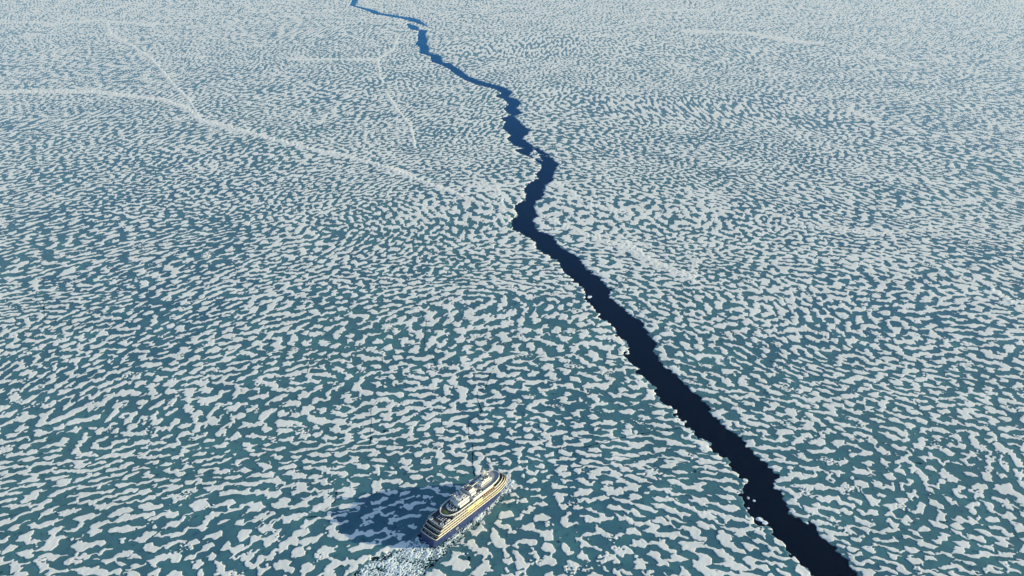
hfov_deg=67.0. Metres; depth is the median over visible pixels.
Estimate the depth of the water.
1010.95 m
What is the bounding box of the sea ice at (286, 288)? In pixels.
[0,0,1023,575]
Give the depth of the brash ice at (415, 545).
759.91 m
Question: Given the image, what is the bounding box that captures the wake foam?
[356,479,515,575]
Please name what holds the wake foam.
on the water
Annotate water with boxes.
[350,0,856,575]
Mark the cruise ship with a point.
(479, 495)
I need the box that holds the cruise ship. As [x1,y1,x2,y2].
[421,469,506,547]
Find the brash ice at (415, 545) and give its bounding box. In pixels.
[356,481,510,575]

